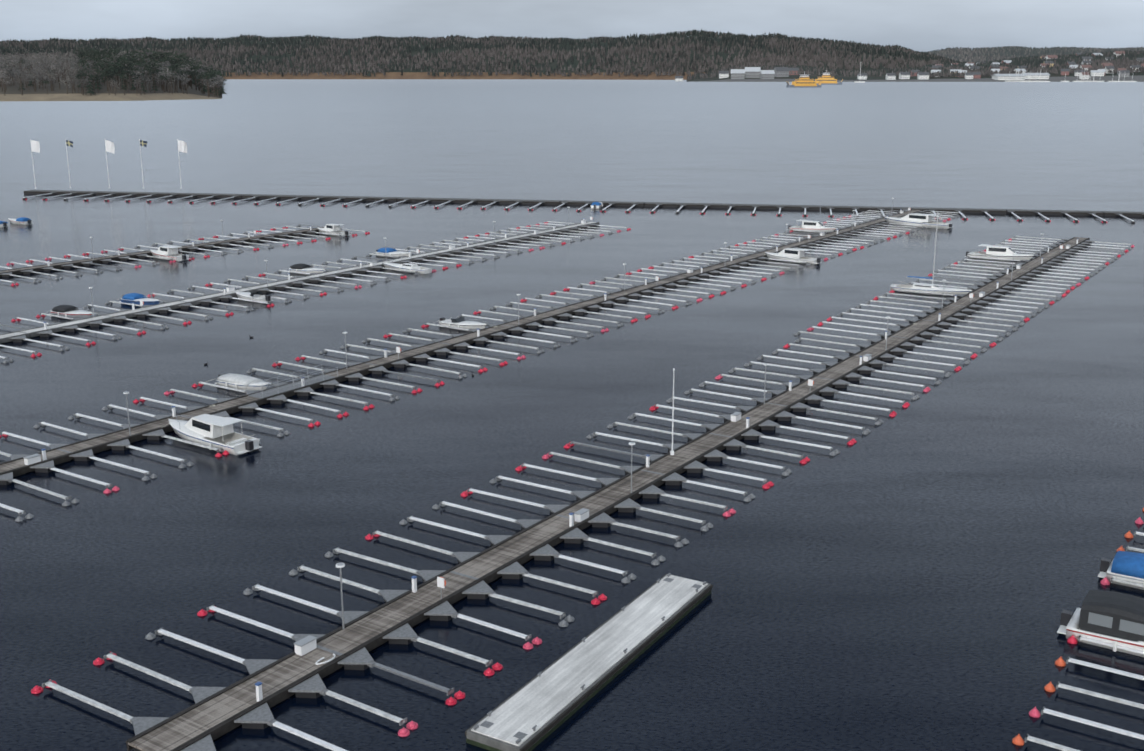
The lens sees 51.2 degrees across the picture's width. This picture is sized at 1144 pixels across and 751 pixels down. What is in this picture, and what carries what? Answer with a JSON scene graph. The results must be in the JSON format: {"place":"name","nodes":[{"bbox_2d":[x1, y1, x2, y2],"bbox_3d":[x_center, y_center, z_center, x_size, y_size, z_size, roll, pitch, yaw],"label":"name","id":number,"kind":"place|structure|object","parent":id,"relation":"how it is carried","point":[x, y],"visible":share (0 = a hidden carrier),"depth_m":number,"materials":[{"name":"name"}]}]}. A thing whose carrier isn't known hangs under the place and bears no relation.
{"place":"outdoors","nodes":[
{"label":"outdoors","id":0,"kind":"place"},
{"bbox_2d":[0,72,221,100],"bbox_3d":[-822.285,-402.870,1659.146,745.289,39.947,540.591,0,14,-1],"label":"wooded headland","id":1,"kind":"structure","parent":0,"point":[12,93],"depth_m":1464.51,"materials":[{"name":"plant"}]},
{"bbox_2d":[0,53,77,93],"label":"trees","id":2,"kind":"object","parent":1,"relation":"on","point":[30,82],"visible":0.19,"depth_m":1474.57,"materials":[{"name":"green plant"}]},
{"bbox_2d":[0,47,227,97],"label":"trees","id":3,"kind":"object","parent":1,"relation":"on","point":[55,65],"visible":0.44,"depth_m":1507.30,"materials":[{"name":"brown plant"}]},
{"bbox_2d":[73,47,226,97],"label":"trees","id":4,"kind":"object","parent":1,"relation":"on","point":[121,66],"visible":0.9,"depth_m":1532.76,"materials":[{"name":"green plant"}]},
{"bbox_2d":[0,227,323,276],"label":"pier","id":5,"kind":"structure","parent":0,"point":[16,271],"depth_m":205.00,"materials":[{"name":"grey wood"}]},
{"bbox_2d":[47,226,311,265],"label":"dock pedestals","id":6,"kind":"object","parent":5,"relation":"on","point":[192,244],"visible":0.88,"depth_m":214.05,"materials":[{"name":"white metal"}]},
{"bbox_2d":[0,224,367,282],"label":"mooring booms","id":7,"kind":"object","parent":5,"relation":"attached to","point":[89,263],"visible":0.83,"depth_m":210.12,"materials":[{"name":"grey metal"}]},
{"bbox_2d":[6,225,369,285],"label":"mooring buoys","id":8,"kind":"object","parent":7,"relation":"attached to","point":[61,277],"visible":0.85,"depth_m":211.04},
{"bbox_2d":[0,221,598,343],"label":"pier","id":9,"kind":"structure","parent":0,"point":[79,323],"depth_m":170.51,"materials":[{"name":"silver metal"}]},
{"bbox_2d":[0,221,627,359],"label":"mooring booms","id":10,"kind":"object","parent":9,"relation":"attached to","point":[49,333],"visible":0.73,"depth_m":178.22,"materials":[{"name":"grey metal"}]},
{"bbox_2d":[3,222,630,362],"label":"mooring buoys","id":11,"kind":"object","parent":10,"relation":"attached to","point":[138,333],"visible":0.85,"depth_m":175.81},
{"bbox_2d":[44,217,592,329],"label":"dock pedestals","id":12,"kind":"object","parent":9,"relation":"on","point":[232,288],"visible":0.9,"depth_m":192.07,"materials":[{"name":"white metal"}]},
{"bbox_2d":[89,207,568,317],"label":"lamp posts","id":13,"kind":"object","parent":9,"relation":"on","point":[385,249],"visible":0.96,"depth_m":185.09,"materials":[{"name":"metal"}]},
{"bbox_2d":[1,35,911,79],"bbox_3d":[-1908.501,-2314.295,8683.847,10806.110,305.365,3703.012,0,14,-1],"label":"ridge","id":14,"kind":"structure","parent":0,"point":[407,74],"depth_m":8233.33,"materials":[{"name":"green plant"}]},
{"bbox_2d":[0,31,957,76],"bbox_3d":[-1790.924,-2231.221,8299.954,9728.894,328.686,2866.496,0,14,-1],"label":"forest","id":15,"kind":"object","parent":14,"relation":"on","point":[803,57],"visible":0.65,"depth_m":8267.73,"materials":[{"name":"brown plant"}]},
{"bbox_2d":[0,29,965,76],"bbox_3d":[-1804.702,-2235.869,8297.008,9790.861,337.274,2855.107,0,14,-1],"label":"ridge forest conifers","id":16,"kind":"object","parent":14,"relation":"on","point":[565,42],"visible":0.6,"depth_m":8610.25,"materials":[{"name":"green plant"}]},
{"bbox_2d":[0,209,922,476],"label":"pier","id":17,"kind":"structure","parent":0,"point":[57,456],"depth_m":127.61,"materials":[{"name":"silver metal"}]},
{"bbox_2d":[248,375,334,398],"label":"gangway","id":18,"kind":"object","parent":17,"relation":"on","point":[285,389],"visible":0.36,"depth_m":117.63,"materials":[{"name":"grey metal"}]},
{"bbox_2d":[246,365,337,398],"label":"gangway rails","id":19,"kind":"object","parent":18,"relation":"attached to","point":[291,380],"visible":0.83,"depth_m":117.74,"materials":[{"name":"silver metal"}]},
{"bbox_2d":[23,208,910,464],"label":"dock pedestals","id":20,"kind":"object","parent":17,"relation":"on","point":[32,459],"visible":0.9,"depth_m":128.86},
{"bbox_2d":[0,210,962,515],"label":"mooring booms","id":21,"kind":"object","parent":17,"relation":"attached to","point":[160,434],"visible":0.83,"depth_m":135.58,"materials":[{"name":"grey metal"}]},
{"bbox_2d":[0,211,964,521],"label":"mooring buoys","id":22,"kind":"object","parent":21,"relation":"attached to","point":[66,503],"visible":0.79,"depth_m":129.76},
{"bbox_2d":[123,198,893,435],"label":"lamp posts","id":23,"kind":"object","parent":17,"relation":"on","point":[344,332],"visible":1,"depth_m":146.08,"materials":[{"name":"grey metal"}]},
{"bbox_2d":[0,79,1143,750],"bbox_3d":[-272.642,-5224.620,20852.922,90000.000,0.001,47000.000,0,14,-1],"label":"water surface","id":24,"kind":"object","parent":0,"point":[922,573],"depth_m":111.42,"materials":[{"name":"liquid"}]},
{"bbox_2d":[0,221,7,227],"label":"boat cover","id":25,"kind":"object","parent":24,"relation":"on","point":[3,224],"visible":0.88,"depth_m":245.70,"materials":[{"name":"blue fabric"}]},
{"bbox_2d":[8,217,33,224],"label":"boat cover","id":26,"kind":"object","parent":24,"relation":"on","point":[23,221],"visible":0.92,"depth_m":250.18,"materials":[{"name":"blue plastic"}]},
{"bbox_2d":[50,305,92,319],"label":"open boat","id":27,"kind":"object","parent":24,"relation":"on","point":[70,311],"visible":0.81,"depth_m":153.81,"materials":[{"name":"plastic"}]},
{"bbox_2d":[119,293,159,306],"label":"open boat","id":28,"kind":"object","parent":24,"relation":"on","point":[135,298],"visible":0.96,"depth_m":162.42,"materials":[{"name":"fabric"}]},
{"bbox_2d":[150,245,188,260],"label":"cruiser boat","id":29,"kind":"object","parent":24,"relation":"on","point":[167,251],"visible":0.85,"depth_m":202.84,"materials":[{"name":"white plastic"}]},
{"bbox_2d":[169,414,260,454],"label":"cruiser boat","id":30,"kind":"object","parent":24,"relation":"on","point":[210,430],"visible":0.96,"depth_m":100.70,"materials":[{"name":"white plastic"}]},
{"bbox_2d":[215,373,267,390],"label":"boat","id":31,"kind":"object","parent":24,"relation":"on","point":[237,381],"visible":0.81,"depth_m":118.74,"materials":[{"name":"white plastic"}]},
{"bbox_2d":[235,288,272,302],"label":"open boat","id":32,"kind":"object","parent":24,"relation":"on","point":[254,296],"visible":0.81,"depth_m":165.50,"materials":[{"name":"white plastic"}]},
{"bbox_2d":[289,263,324,274],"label":"open boat","id":33,"kind":"object","parent":24,"relation":"on","point":[303,268],"visible":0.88,"depth_m":188.09,"materials":[{"name":"white plastic"}]},
{"bbox_2d":[318,224,350,235],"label":"cruiser boat","id":34,"kind":"object","parent":24,"relation":"on","point":[332,228],"visible":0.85,"depth_m":233.66,"materials":[{"name":"white plastic"}]},
{"bbox_2d":[375,247,411,257],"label":"open boat","id":35,"kind":"object","parent":24,"relation":"on","point":[389,251],"visible":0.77,"depth_m":205.40,"materials":[{"name":"white plastic"}]},
{"bbox_2d":[382,260,431,273],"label":"boat","id":36,"kind":"object","parent":24,"relation":"on","point":[414,267],"visible":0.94,"depth_m":190.35,"materials":[{"name":"plastic"}]},
{"bbox_2d":[437,317,485,330],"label":"open boat","id":37,"kind":"object","parent":24,"relation":"on","point":[460,322],"visible":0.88,"depth_m":147.02,"materials":[{"name":"white plastic"}]},
{"bbox_2d":[31,237,1133,736],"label":"mooring buoys","id":38,"kind":"object","parent":24,"relation":"on","point":[403,731],"visible":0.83,"depth_m":86.37},
{"bbox_2d":[24,190,1143,216],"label":"breakwater","id":39,"kind":"object","parent":24,"relation":"on","point":[749,206],"visible":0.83,"depth_m":286.60,"materials":[{"name":"concrete"}]},
{"bbox_2d":[30,139,39,188],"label":"flag pole","id":40,"kind":"object","parent":39,"relation":"on","point":[35,146],"visible":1,"depth_m":319.49,"materials":[{"name":"white fabric"}]},
{"bbox_2d":[65,139,72,187],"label":"flag pole","id":41,"kind":"object","parent":39,"relation":"on","point":[69,143],"visible":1,"depth_m":319.52,"materials":[{"name":"white metal"}]},
{"bbox_2d":[105,140,114,187],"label":"flag pole","id":42,"kind":"object","parent":39,"relation":"on","point":[109,146],"visible":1,"depth_m":319.76,"materials":[{"name":"white fabric"}]},
{"bbox_2d":[139,139,146,187],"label":"flag pole","id":43,"kind":"object","parent":39,"relation":"on","point":[143,143],"visible":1,"depth_m":319.74,"materials":[{"name":"white metal"}]},
{"bbox_2d":[177,139,186,187],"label":"flag pole","id":44,"kind":"object","parent":39,"relation":"on","point":[182,146],"visible":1,"depth_m":319.99,"materials":[{"name":"white fabric"}]},
{"bbox_2d":[23,192,1143,222],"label":"mooring booms","id":45,"kind":"object","parent":39,"relation":"attached to","point":[603,210],"visible":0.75,"depth_m":285.29,"materials":[{"name":"grey metal"}]},
{"bbox_2d":[465,573,712,750],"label":"concrete pontoon","id":46,"kind":"object","parent":24,"relation":"on","point":[536,710],"visible":1,"depth_m":61.82,"materials":[{"name":"grey concrete"}]},
{"bbox_2d":[42,199,1135,222],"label":"breakwater buoys","id":47,"kind":"object","parent":24,"relation":"on","point":[580,210],"visible":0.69,"depth_m":275.06},
{"bbox_2d":[591,200,602,208],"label":"boat cover","id":48,"kind":"object","parent":24,"relation":"on","point":[596,205],"visible":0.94,"depth_m":280.13,"materials":[{"name":"blue fabric"}]},
{"bbox_2d":[765,248,820,264],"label":"cruiser boat","id":49,"kind":"object","parent":24,"relation":"on","point":[793,254],"visible":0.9,"depth_m":199.66,"materials":[{"name":"white plastic"}]},
{"bbox_2d":[786,71,821,87],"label":"ferry","id":50,"kind":"object","parent":24,"relation":"on","point":[804,81],"visible":0.98,"depth_m":2909.07,"materials":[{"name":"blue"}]},
{"bbox_2d":[787,219,835,232],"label":"cruiser boat","id":51,"kind":"object","parent":24,"relation":"on","point":[808,225],"visible":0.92,"depth_m":237.56,"materials":[{"name":"white plastic"}]},
{"bbox_2d":[815,70,842,84],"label":"ferry","id":52,"kind":"object","parent":24,"relation":"on","point":[826,79],"visible":0.85,"depth_m":3758.57,"materials":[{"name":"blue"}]},
{"bbox_2d":[884,213,951,228],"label":"cruiser boat","id":53,"kind":"object","parent":24,"relation":"on","point":[924,220],"visible":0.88,"depth_m":246.40,"materials":[{"name":"white plastic"}]},
{"bbox_2d":[890,214,971,295],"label":"sail boat","id":54,"kind":"object","parent":24,"relation":"on","point":[929,287],"visible":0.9,"depth_m":170.66,"materials":[{"name":"white plastic"}]},
{"bbox_2d":[965,244,1033,261],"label":"cruiser boat","id":55,"kind":"object","parent":24,"relation":"on","point":[1000,252],"visible":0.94,"depth_m":201.70,"materials":[{"name":"white plastic"}]},
{"bbox_2d":[1012,508,1143,745],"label":"mooring buoys","id":56,"kind":"object","parent":24,"relation":"on","point":[1034,711],"visible":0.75,"depth_m":63.44},
{"bbox_2d":[1057,590,1143,656],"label":"cruiser boat","id":57,"kind":"object","parent":24,"relation":"on","point":[1115,618],"visible":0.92,"depth_m":65.25,"materials":[{"name":"white plastic"}]},
{"bbox_2d":[0,0,1143,51],"label":"sky","id":58,"kind":"structure","parent":0,"point":[917,25],"materials":[{"name":"grey"}]},
{"bbox_2d":[126,237,1089,750],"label":"pier","id":59,"kind":"structure","parent":0,"point":[218,713],"depth_m":74.57,"materials":[{"name":"grey wood"}]},
{"bbox_2d":[315,654,335,664],"bbox_3d":[-12.952,14.958,62.841,0.566,0.078,1.335,9,16,31],"label":"rope","id":60,"kind":"object","parent":59,"relation":"on","point":[316,663],"visible":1,"depth_m":62.62,"materials":[{"name":"white fabric"}]},
{"bbox_2d":[42,236,1131,750],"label":"mooring booms","id":61,"kind":"object","parent":59,"relation":"attached to","point":[312,686],"visible":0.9,"depth_m":86.02,"materials":[{"name":"grey metal"}]},
{"bbox_2d":[255,239,1077,701],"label":"service pedestals","id":62,"kind":"object","parent":59,"relation":"on","point":[305,645],"visible":0.98,"depth_m":81.44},
{"bbox_2d":[670,368,674,454],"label":"signal mast","id":63,"kind":"object","parent":59,"relation":"on","point":[672,452],"visible":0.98,"depth_m":96.14,"materials":[{"name":"grey metal"}]},
{"bbox_2d":[336,233,1042,629],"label":"lamp posts","id":64,"kind":"object","parent":59,"relation":"on","point":[338,565],"visible":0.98,"depth_m":87.37,"materials":[{"name":"grey metal"}]},
{"bbox_2d":[686,58,1143,81],"bbox_3d":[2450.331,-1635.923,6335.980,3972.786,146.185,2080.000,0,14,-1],"label":"town shore","id":65,"kind":"structure","parent":0,"point":[1137,77],"depth_m":5419.12,"materials":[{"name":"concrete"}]},
{"bbox_2d":[687,65,930,80],"bbox_3d":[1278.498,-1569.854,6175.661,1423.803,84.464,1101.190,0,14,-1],"label":"trees","id":66,"kind":"object","parent":65,"relation":"on","point":[821,71],"visible":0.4,"depth_m":6130.16,"materials":[{"name":"green plant"}]},
{"bbox_2d":[675,50,1143,82],"bbox_3d":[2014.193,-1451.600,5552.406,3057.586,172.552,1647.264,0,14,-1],"label":"town buildings","id":67,"kind":"structure","parent":65,"relation":"on","point":[752,72],"depth_m":5485.15,"materials":[{"name":"white"}]},
{"bbox_2d":[923,50,1143,77],"bbox_3d":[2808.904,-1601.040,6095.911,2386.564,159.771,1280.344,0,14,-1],"label":"town conifers","id":68,"kind":"object","parent":65,"relation":"on","point":[1038,62],"visible":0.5,"depth_m":5955.55,"materials":[{"name":"green plant"}]},
{"bbox_2d":[924,51,1143,77],"bbox_3d":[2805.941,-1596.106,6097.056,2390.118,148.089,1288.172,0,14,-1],"label":"trees","id":69,"kind":"object","parent":65,"relation":"on","point":[1126,63],"visible":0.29,"depth_m":5603.07,"materials":[{"name":"brown plant"}]},
{"bbox_2d":[942,51,1099,62],"bbox_3d":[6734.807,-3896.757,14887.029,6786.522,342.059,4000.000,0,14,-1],"label":"trees","id":70,"kind":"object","parent":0,"point":[1010,56],"depth_m":14225.43,"materials":[{"name":"green plant"}]},
{"bbox_2d":[920,46,1143,62],"bbox_3d":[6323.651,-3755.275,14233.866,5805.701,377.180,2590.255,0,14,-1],"label":"ridge conifers","id":71,"kind":"object","parent":70,"relation":"on","point":[1022,50],"visible":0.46,"depth_m":14350.04,"materials":[{"name":"green plant"}]},
{"bbox_2d":[928,46,1143,62],"bbox_3d":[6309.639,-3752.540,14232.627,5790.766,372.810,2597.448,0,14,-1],"label":"deciduous ridge forest","id":72,"kind":"object","parent":70,"relation":"on","point":[982,58],"visible":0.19,"depth_m":14288.21,"materials":[{"name":"brown plant"}]},
{"bbox_2d":[1025,531,1143,750],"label":"mooring booms","id":73,"kind":"object","parent":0,"point":[1085,721],"visible":0.79,"depth_m":59.67,"materials":[{"name":"grey metal"}]},
{"bbox_2d":[1098,551,1143,589],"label":"boat","id":74,"kind":"object","parent":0,"point":[1126,565],"visible":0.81,"depth_m":73.33,"materials":[{"name":"blue fabric"}]}
]}

